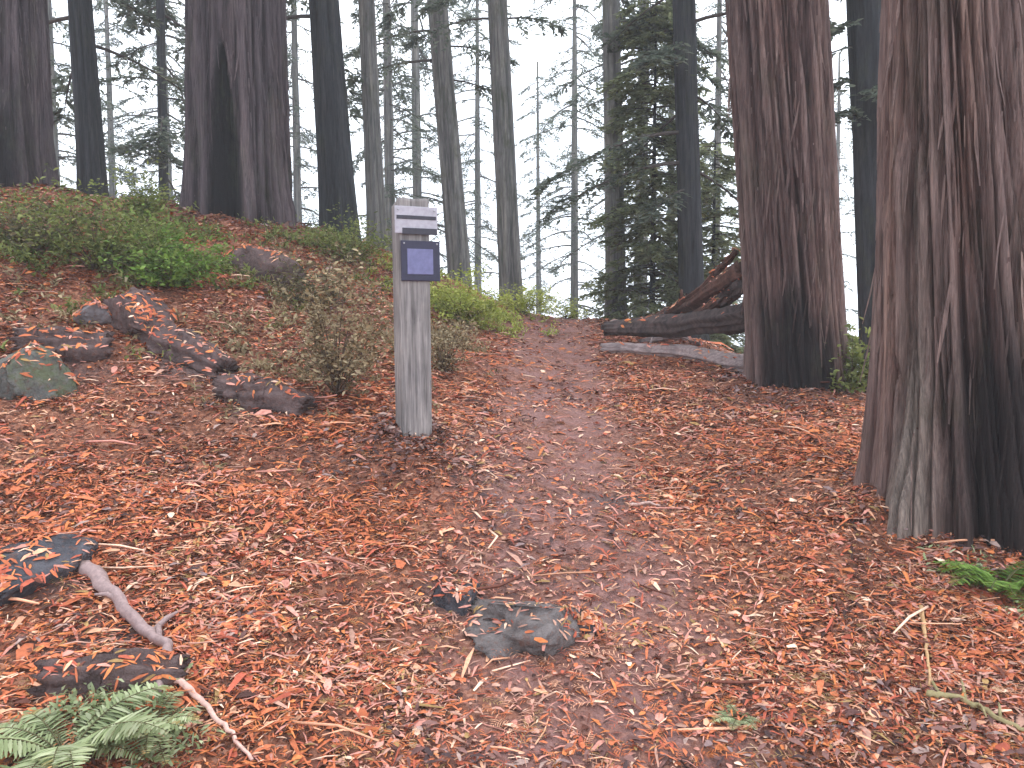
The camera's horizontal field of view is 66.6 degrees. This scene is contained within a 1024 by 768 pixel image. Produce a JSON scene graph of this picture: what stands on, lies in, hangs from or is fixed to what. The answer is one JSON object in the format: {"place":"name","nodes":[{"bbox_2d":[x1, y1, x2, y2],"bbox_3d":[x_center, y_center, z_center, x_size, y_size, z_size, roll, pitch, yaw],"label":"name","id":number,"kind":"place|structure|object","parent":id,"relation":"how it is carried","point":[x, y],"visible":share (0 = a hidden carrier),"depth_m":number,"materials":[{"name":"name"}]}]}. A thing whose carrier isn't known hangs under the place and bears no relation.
{"place":"outdoors","nodes":[
{"label":"outdoors","id":0,"kind":"place"},
{"bbox_2d":[52,0,857,364],"label":"sky","id":1,"kind":"structure","parent":0,"point":[539,48],"materials":[{"name":"white"}]},
{"bbox_2d":[0,186,1023,767],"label":"ground","id":2,"kind":"structure","parent":0,"point":[570,424],"depth_m":4.13,"materials":[{"name":"brown soil"}]},
{"bbox_2d":[0,0,59,187],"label":"redwood tree","id":3,"kind":"object","parent":2,"relation":"on","point":[27,148],"visible":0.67,"depth_m":8.74,"materials":[{"name":"brown plant"}]},
{"bbox_2d":[0,342,77,401],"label":"mossy rock","id":4,"kind":"object","parent":2,"relation":"on","point":[14,382],"visible":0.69,"depth_m":4.96,"materials":[{"name":"green stone"}]},
{"bbox_2d":[0,534,97,606],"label":"rock","id":5,"kind":"object","parent":2,"relation":"on","point":[65,547],"visible":0.77,"depth_m":3.24,"materials":[{"name":"grey stone"}]},
{"bbox_2d":[8,326,114,362],"bbox_3d":[-3.144,-0.233,5.463,0.691,0.352,0.345,-2,4,-27],"label":"wood chunk","id":6,"kind":"object","parent":2,"relation":"on","point":[92,353],"visible":0.65,"depth_m":5.39,"materials":[{"name":"brown wood"}]},
{"bbox_2d":[0,188,126,250],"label":"shrub","id":7,"kind":"object","parent":2,"relation":"on","point":[11,225],"visible":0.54,"depth_m":6.81,"materials":[{"name":"green plant"}]},
{"bbox_2d":[52,16,75,187],"bbox_3d":[-18.704,-12.132,29.111,6.138,28.724,6.681,0,4,-4],"label":"conifer tree","id":8,"kind":"object","parent":2,"relation":"on","point":[66,178],"visible":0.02,"depth_m":30.25,"materials":[{"name":"green plant"}]},
{"bbox_2d":[59,154,74,166],"bbox_3d":[-17.853,-15.155,22.972,7.392,32.242,7.116,2,4,24],"label":"conifer tree","id":9,"kind":"object","parent":2,"relation":"on","point":[66,161],"depth_m":25.20,"materials":[{"name":"green plant"}]},
{"bbox_2d":[70,301,111,324],"bbox_3d":[-3.199,-0.536,5.943,0.334,0.183,0.294,3,5,39],"label":"rock","id":10,"kind":"object","parent":2,"relation":"on","point":[95,312],"visible":0.64,"depth_m":5.84,"materials":[{"name":"grey stone"}]},
{"bbox_2d":[0,682,186,767],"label":"fern","id":11,"kind":"object","parent":2,"relation":"on","point":[55,756],"visible":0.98,"depth_m":2.36,"materials":[{"name":"green plant"}]},
{"bbox_2d":[48,0,146,187],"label":"conifer tree","id":12,"kind":"object","parent":2,"relation":"on","point":[54,74],"visible":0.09,"depth_m":20.71,"materials":[{"name":"grey plant"}]},
{"bbox_2d":[0,163,200,270],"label":"shrub","id":13,"kind":"object","parent":2,"relation":"on","point":[118,248],"visible":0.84,"depth_m":6.67,"materials":[{"name":"green plant"}]},
{"bbox_2d":[26,647,190,701],"bbox_3d":[-1.409,1.038,2.759,0.512,0.217,0.204,-2,4,-22],"label":"wood chunk","id":14,"kind":"object","parent":2,"relation":"on","point":[58,682],"visible":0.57,"depth_m":2.69,"materials":[{"name":"wood"}]},
{"bbox_2d":[71,0,148,197],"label":"conifer tree","id":15,"kind":"object","parent":2,"relation":"on","point":[110,121],"visible":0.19,"depth_m":29.44,"materials":[{"name":"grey plant"}]},
{"bbox_2d":[49,0,184,197],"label":"conifer tree","id":16,"kind":"object","parent":2,"relation":"on","point":[85,107],"visible":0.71,"depth_m":11.12,"materials":[{"name":"grey plant"}]},
{"bbox_2d":[78,560,179,692],"bbox_3d":[-1.440,0.906,3.102,0.289,0.281,0.905,-4,6,-44],"label":"fallen branch","id":17,"kind":"object","parent":2,"relation":"on","point":[102,584],"visible":0.73,"depth_m":3.15,"materials":[{"name":"grey wood"}]},
{"bbox_2d":[63,691,203,763],"bbox_3d":[-1.213,1.120,2.562,0.397,0.095,0.438,0,4,0],"label":"fern","id":18,"kind":"object","parent":2,"relation":"on","point":[149,737],"visible":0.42,"depth_m":2.52,"materials":[{"name":"green plant"}]},
{"bbox_2d":[103,287,175,335],"bbox_3d":[-2.875,-0.528,6.015,0.511,0.436,0.569,-3,5,-38],"label":"rock","id":19,"kind":"object","parent":2,"relation":"on","point":[123,321],"visible":0.46,"depth_m":5.86,"materials":[{"name":"grey stone"}]},
{"bbox_2d":[95,151,187,229],"bbox_3d":[-3.939,-2.025,8.238,0.943,0.829,0.794,-2,4,-21],"label":"shrub","id":20,"kind":"object","parent":2,"relation":"on","point":[147,203],"visible":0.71,"depth_m":8.18,"materials":[{"name":"green plant"}]},
{"bbox_2d":[99,0,184,202],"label":"conifer tree","id":21,"kind":"object","parent":2,"relation":"on","point":[164,15],"visible":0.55,"depth_m":14.55,"materials":[{"name":"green plant"}]},
{"bbox_2d":[101,0,184,197],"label":"conifer tree","id":22,"kind":"object","parent":2,"relation":"on","point":[145,112],"visible":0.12,"depth_m":31.94,"materials":[{"name":"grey plant"}]},
{"bbox_2d":[98,199,243,287],"bbox_3d":[-2.924,-1.207,6.692,1.047,0.764,0.955,0,4,0],"label":"shrub","id":23,"kind":"object","parent":2,"relation":"on","point":[174,266],"visible":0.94,"depth_m":6.68,"materials":[{"name":"green plant"}]},
{"bbox_2d":[132,318,240,379],"bbox_3d":[-2.428,-0.245,5.815,0.965,0.566,0.335,2,4,22],"label":"wood chunk","id":24,"kind":"object","parent":2,"relation":"on","point":[201,362],"visible":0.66,"depth_m":5.68,"materials":[{"name":"brown wood"}]},
{"bbox_2d":[174,678,253,760],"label":"fallen branch","id":25,"kind":"object","parent":2,"relation":"on","point":[184,684],"visible":0.91,"depth_m":2.70,"materials":[{"name":"wood"}]},
{"bbox_2d":[179,0,296,226],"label":"redwood tree","id":26,"kind":"object","parent":2,"relation":"on","point":[237,152],"visible":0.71,"depth_m":9.29,"materials":[{"name":"brown plant"}]},
{"bbox_2d":[173,29,316,207],"bbox_3d":[-10.881,-10.965,32.202,6.195,28.992,6.744,0,4,-5],"label":"conifer tree","id":27,"kind":"object","parent":2,"relation":"on","point":[315,152],"visible":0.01,"depth_m":32.34,"materials":[{"name":"green plant"}]},
{"bbox_2d":[0,182,500,469],"bbox_3d":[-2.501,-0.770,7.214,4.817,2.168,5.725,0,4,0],"label":"ground cover","id":28,"kind":"object","parent":2,"relation":"on","point":[243,348],"visible":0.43,"depth_m":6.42,"materials":[{"name":"green plant"}]},
{"bbox_2d":[211,372,317,415],"bbox_3d":[-1.665,0.093,5.290,0.737,0.344,0.378,0,4,0],"label":"wood chunk","id":29,"kind":"object","parent":2,"relation":"on","point":[277,399],"visible":0.69,"depth_m":5.16,"materials":[{"name":"brown wood"}]},
{"bbox_2d":[162,0,368,240],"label":"conifer tree","id":30,"kind":"object","parent":2,"relation":"on","point":[336,182],"visible":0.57,"depth_m":10.79,"materials":[{"name":"grey plant"}]},
{"bbox_2d":[227,243,305,285],"bbox_3d":[-2.550,-1.107,7.773,1.058,0.605,0.667,0,4,0],"label":"rock","id":31,"kind":"object","parent":2,"relation":"on","point":[252,257],"visible":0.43,"depth_m":7.49,"materials":[{"name":"grey stone"}]},
{"bbox_2d":[251,242,391,309],"bbox_3d":[-1.836,-1.003,7.343,1.303,0.641,1.218,-4,5,-42],"label":"dry bush","id":32,"kind":"object","parent":2,"relation":"on","point":[302,287],"visible":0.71,"depth_m":7.26,"materials":[{"name":"brown plant"}]},
{"bbox_2d":[250,237,393,396],"bbox_3d":[-1.216,-0.462,5.515,1.202,1.119,0.817,3,5,37],"label":"dry bush","id":33,"kind":"object","parent":2,"relation":"on","point":[328,360],"visible":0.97,"depth_m":5.44,"materials":[{"name":"brown plant"}]},
{"bbox_2d":[286,0,362,226],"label":"conifer tree","id":34,"kind":"object","parent":2,"relation":"on","point":[295,128],"visible":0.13,"depth_m":24.46,"materials":[{"name":"grey plant"}]},
{"bbox_2d":[283,202,391,263],"bbox_3d":[-1.888,-1.782,9.274,1.671,0.698,1.176,-2,5,-31],"label":"shrub","id":35,"kind":"object","parent":2,"relation":"on","point":[334,248],"visible":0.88,"depth_m":9.18,"materials":[{"name":"green plant"}]},
{"bbox_2d":[358,0,389,251],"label":"conifer tree","id":36,"kind":"object","parent":2,"relation":"on","point":[374,181],"visible":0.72,"depth_m":11.66,"materials":[{"name":"grey plant"}]},
{"bbox_2d":[343,0,440,251],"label":"conifer tree","id":37,"kind":"object","parent":2,"relation":"on","point":[387,57],"visible":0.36,"depth_m":21.57,"materials":[{"name":"grey plant"}]},
{"bbox_2d":[391,197,439,436],"bbox_3d":[-0.603,-0.215,4.893,0.284,1.863,0.173,-2,5,-24],"label":"sign post","id":38,"kind":"object","parent":2,"relation":"on","point":[416,259],"visible":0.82,"depth_m":4.81,"materials":[{"name":"grey wood"}]},
{"bbox_2d":[312,0,518,286],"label":"conifer tree","id":39,"kind":"object","parent":2,"relation":"on","point":[456,233],"visible":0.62,"depth_m":15.06,"materials":[{"name":"grey plant"}]},
{"bbox_2d":[349,0,497,273],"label":"conifer tree","id":40,"kind":"object","parent":2,"relation":"on","point":[416,69],"visible":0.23,"depth_m":28.26,"materials":[{"name":"grey plant"}]},
{"bbox_2d":[431,583,479,617],"bbox_3d":[-0.270,1.028,3.646,0.201,0.218,0.242,1,4,15],"label":"rock","id":41,"kind":"object","parent":2,"relation":"on","point":[447,602],"visible":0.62,"depth_m":3.56,"materials":[{"name":"grey stone"}]},
{"bbox_2d":[357,250,558,337],"bbox_3d":[-0.133,-0.912,12.752,2.960,2.140,8.773,0,4,6],"label":"ground cover","id":42,"kind":"object","parent":2,"relation":"on","point":[505,316],"visible":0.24,"depth_m":9.85,"materials":[{"name":"green plant"}]},
{"bbox_2d":[431,307,490,371],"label":"dry bush","id":43,"kind":"object","parent":2,"relation":"on","point":[444,362],"visible":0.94,"depth_m":6.78,"materials":[{"name":"brown plant"}]},
{"bbox_2d":[430,258,524,323],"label":"shrub","id":44,"kind":"object","parent":2,"relation":"on","point":[453,307],"visible":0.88,"depth_m":9.00,"materials":[{"name":"green plant"}]},
{"bbox_2d":[421,0,541,299],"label":"conifer tree","id":45,"kind":"object","parent":2,"relation":"on","point":[476,192],"visible":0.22,"depth_m":33.34,"materials":[{"name":"grey plant"}]},
{"bbox_2d":[399,0,571,307],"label":"conifer tree","id":46,"kind":"object","parent":2,"relation":"on","point":[508,235],"visible":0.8,"depth_m":14.10,"materials":[{"name":"grey plant"}]},
{"bbox_2d":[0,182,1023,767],"bbox_3d":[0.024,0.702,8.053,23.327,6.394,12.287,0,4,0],"label":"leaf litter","id":47,"kind":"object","parent":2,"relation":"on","point":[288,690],"visible":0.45,"depth_m":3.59,"materials":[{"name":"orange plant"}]},
{"bbox_2d":[0,195,1023,767],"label":"twig litter","id":48,"kind":"object","parent":2,"relation":"on","point":[488,577],"visible":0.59,"depth_m":3.58,"materials":[{"name":"brown plant"}]},
{"bbox_2d":[463,598,584,660],"bbox_3d":[0.072,1.122,3.483,0.632,0.322,0.502,0,6,1],"label":"rock","id":49,"kind":"object","parent":2,"relation":"on","point":[514,636],"visible":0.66,"depth_m":3.35,"materials":[{"name":"grey stone"}]},
{"bbox_2d":[488,278,571,315],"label":"shrub","id":50,"kind":"object","parent":2,"relation":"on","point":[524,304],"visible":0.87,"depth_m":11.16,"materials":[{"name":"green plant"}]},
{"bbox_2d":[515,61,570,316],"bbox_3d":[1.404,-4.393,37.823,3.801,22.021,3.904,3,5,32],"label":"conifer tree","id":51,"kind":"object","parent":2,"relation":"on","point":[538,265],"visible":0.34,"depth_m":37.58,"materials":[{"name":"grey plant"}]},
{"bbox_2d":[536,297,592,318],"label":"shrub","id":52,"kind":"object","parent":2,"relation":"on","point":[564,313],"visible":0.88,"depth_m":11.65,"materials":[{"name":"green plant"}]},
{"bbox_2d":[512,0,631,318],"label":"conifer tree","id":53,"kind":"object","parent":2,"relation":"on","point":[573,155],"visible":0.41,"depth_m":29.44,"materials":[{"name":"grey plant"}]},
{"bbox_2d":[578,612,601,634],"bbox_3d":[0.336,1.105,3.566,0.166,0.129,0.143,1,4,16],"label":"rock","id":54,"kind":"object","parent":2,"relation":"on","point":[587,627],"visible":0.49,"depth_m":3.50,"materials":[{"name":"grey stone"}]},
{"bbox_2d":[543,0,744,337],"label":"conifer tree","id":55,"kind":"object","parent":2,"relation":"on","point":[561,126],"visible":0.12,"depth_m":22.12,"materials":[{"name":"green plant"}]},
{"bbox_2d":[629,501,660,506],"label":"fallen branch","id":56,"kind":"object","parent":2,"relation":"on","point":[642,503],"visible":1,"depth_m":4.64,"materials":[{"name":"beige wood"}]},
{"bbox_2d":[573,0,735,347],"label":"young conifer","id":57,"kind":"object","parent":2,"relation":"on","point":[653,252],"visible":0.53,"depth_m":12.24,"materials":[{"name":"green plant"}]},
{"bbox_2d":[591,0,728,319],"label":"conifer tree","id":58,"kind":"object","parent":2,"relation":"on","point":[608,23],"visible":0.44,"depth_m":12.60,"materials":[{"name":"grey plant"}]},
{"bbox_2d":[625,3,713,316],"bbox_3d":[5.567,-5.037,26.751,3.666,21.244,3.766,2,5,31],"label":"conifer tree","id":59,"kind":"object","parent":2,"relation":"on","point":[697,24],"visible":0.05,"depth_m":26.62,"materials":[{"name":"green plant"}]},
{"bbox_2d":[638,337,702,345],"bbox_3d":[1.921,-0.539,9.478,0.782,0.174,0.353,1,4,9],"label":"split board","id":60,"kind":"object","parent":2,"relation":"on","point":[657,339],"visible":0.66,"depth_m":9.42,"materials":[{"name":"grey wood"}]},
{"bbox_2d":[599,337,743,371],"bbox_3d":[1.860,-0.317,8.750,1.906,0.417,0.310,3,5,37],"label":"fallen log","id":61,"kind":"object","parent":2,"relation":"on","point":[684,351],"visible":0.79,"depth_m":8.71,"materials":[{"name":"grey wood"}]},
{"bbox_2d":[601,303,744,337],"bbox_3d":[1.866,-0.711,8.869,0.366,0.383,2.071,-3,5,-40],"label":"fallen log","id":62,"kind":"object","parent":2,"relation":"on","point":[729,320],"visible":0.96,"depth_m":8.70,"materials":[{"name":"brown wood"}]},
{"bbox_2d":[652,260,741,314],"bbox_3d":[2.073,-0.984,8.780,0.286,0.689,1.693,-2,4,-26],"label":"broken log","id":63,"kind":"object","parent":62,"relation":"on","point":[715,286],"visible":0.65,"depth_m":8.46,"materials":[{"name":"red wood"}]},
{"bbox_2d":[665,249,738,313],"bbox_3d":[2.088,-1.091,8.652,0.134,0.702,1.201,-2,5,-27],"label":"broken log","id":64,"kind":"object","parent":62,"relation":"on","point":[723,265],"visible":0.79,"depth_m":8.45,"materials":[{"name":"red wood"}]},
{"bbox_2d":[693,297,740,311],"bbox_3d":[2.187,-0.832,8.488,0.178,0.327,0.666,-3,5,-35],"label":"split board","id":65,"kind":"object","parent":62,"relation":"on","point":[711,305],"visible":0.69,"depth_m":8.42,"materials":[{"name":"red wood"}]},
{"bbox_2d":[705,278,742,307],"bbox_3d":[2.274,-0.942,8.451,0.190,0.407,0.958,-1,4,-14],"label":"broken log","id":66,"kind":"object","parent":62,"relation":"on","point":[735,289],"visible":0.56,"depth_m":8.20,"materials":[{"name":"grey wood"}]},
{"bbox_2d":[523,0,845,340],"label":"conifer tree","id":67,"kind":"object","parent":2,"relation":"on","point":[682,54],"visible":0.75,"depth_m":11.25,"materials":[{"name":"green plant"}]},
{"bbox_2d":[657,140,744,353],"bbox_3d":[3.280,-1.909,13.183,2.044,4.325,2.166,0,4,0],"label":"young conifer","id":68,"kind":"object","parent":2,"relation":"on","point":[728,174],"visible":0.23,"depth_m":12.95,"materials":[{"name":"green plant"}]},
{"bbox_2d":[662,0,742,348],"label":"conifer tree","id":69,"kind":"object","parent":2,"relation":"on","point":[719,44],"visible":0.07,"depth_m":23.33,"materials":[{"name":"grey plant"}]},
{"bbox_2d":[710,704,760,729],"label":"fern","id":70,"kind":"object","parent":2,"relation":"on","point":[745,720],"visible":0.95,"depth_m":2.91,"materials":[{"name":"green plant"}]},
{"bbox_2d":[723,0,849,393],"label":"redwood tree","id":71,"kind":"object","parent":2,"relation":"on","point":[781,95],"visible":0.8,"depth_m":7.14,"materials":[{"name":"brown plant"}]},
{"bbox_2d":[833,52,857,348],"bbox_3d":[14.223,-1.930,33.992,4.232,24.521,4.347,2,5,30],"label":"conifer tree","id":72,"kind":"object","parent":2,"relation":"on","point":[837,109],"visible":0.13,"depth_m":33.51,"materials":[{"name":"grey plant"}]},
{"bbox_2d":[824,317,870,392],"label":"shrub","id":73,"kind":"object","parent":2,"relation":"on","point":[852,377],"visible":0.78,"depth_m":7.09,"materials":[{"name":"green plant"}]},
{"bbox_2d":[847,324,858,359],"bbox_3d":[5.142,0.065,11.988,0.821,2.018,0.900,0,4,0],"label":"young conifer","id":74,"kind":"object","parent":2,"relation":"on","point":[848,328],"visible":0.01,"depth_m":11.80,"materials":[{"name":"green plant"}]},
{"bbox_2d":[830,0,880,392],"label":"conifer tree","id":75,"kind":"object","parent":2,"relation":"on","point":[862,23],"visible":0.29,"depth_m":10.15,"materials":[{"name":"grey plant"}]},
{"bbox_2d":[919,605,930,684],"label":"fallen branch","id":76,"kind":"object","parent":2,"relation":"on","point":[923,626],"visible":0.91,"depth_m":3.39,"materials":[{"name":"brown wood"}]},
{"bbox_2d":[853,0,1023,559],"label":"redwood tree","id":77,"kind":"object","parent":2,"relation":"on","point":[942,444],"visible":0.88,"depth_m":4.14,"materials":[{"name":"brown plant"}]},
{"bbox_2d":[920,667,1023,731],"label":"fallen branch","id":78,"kind":"object","parent":2,"relation":"on","point":[982,708],"visible":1,"depth_m":3.00,"materials":[{"name":"bark"},{"name":"wood"}]},
{"bbox_2d":[930,557,1023,606],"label":"fern","id":79,"kind":"object","parent":2,"relation":"on","point":[979,575],"visible":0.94,"depth_m":3.68,"materials":[{"name":"green plant"}]}
]}

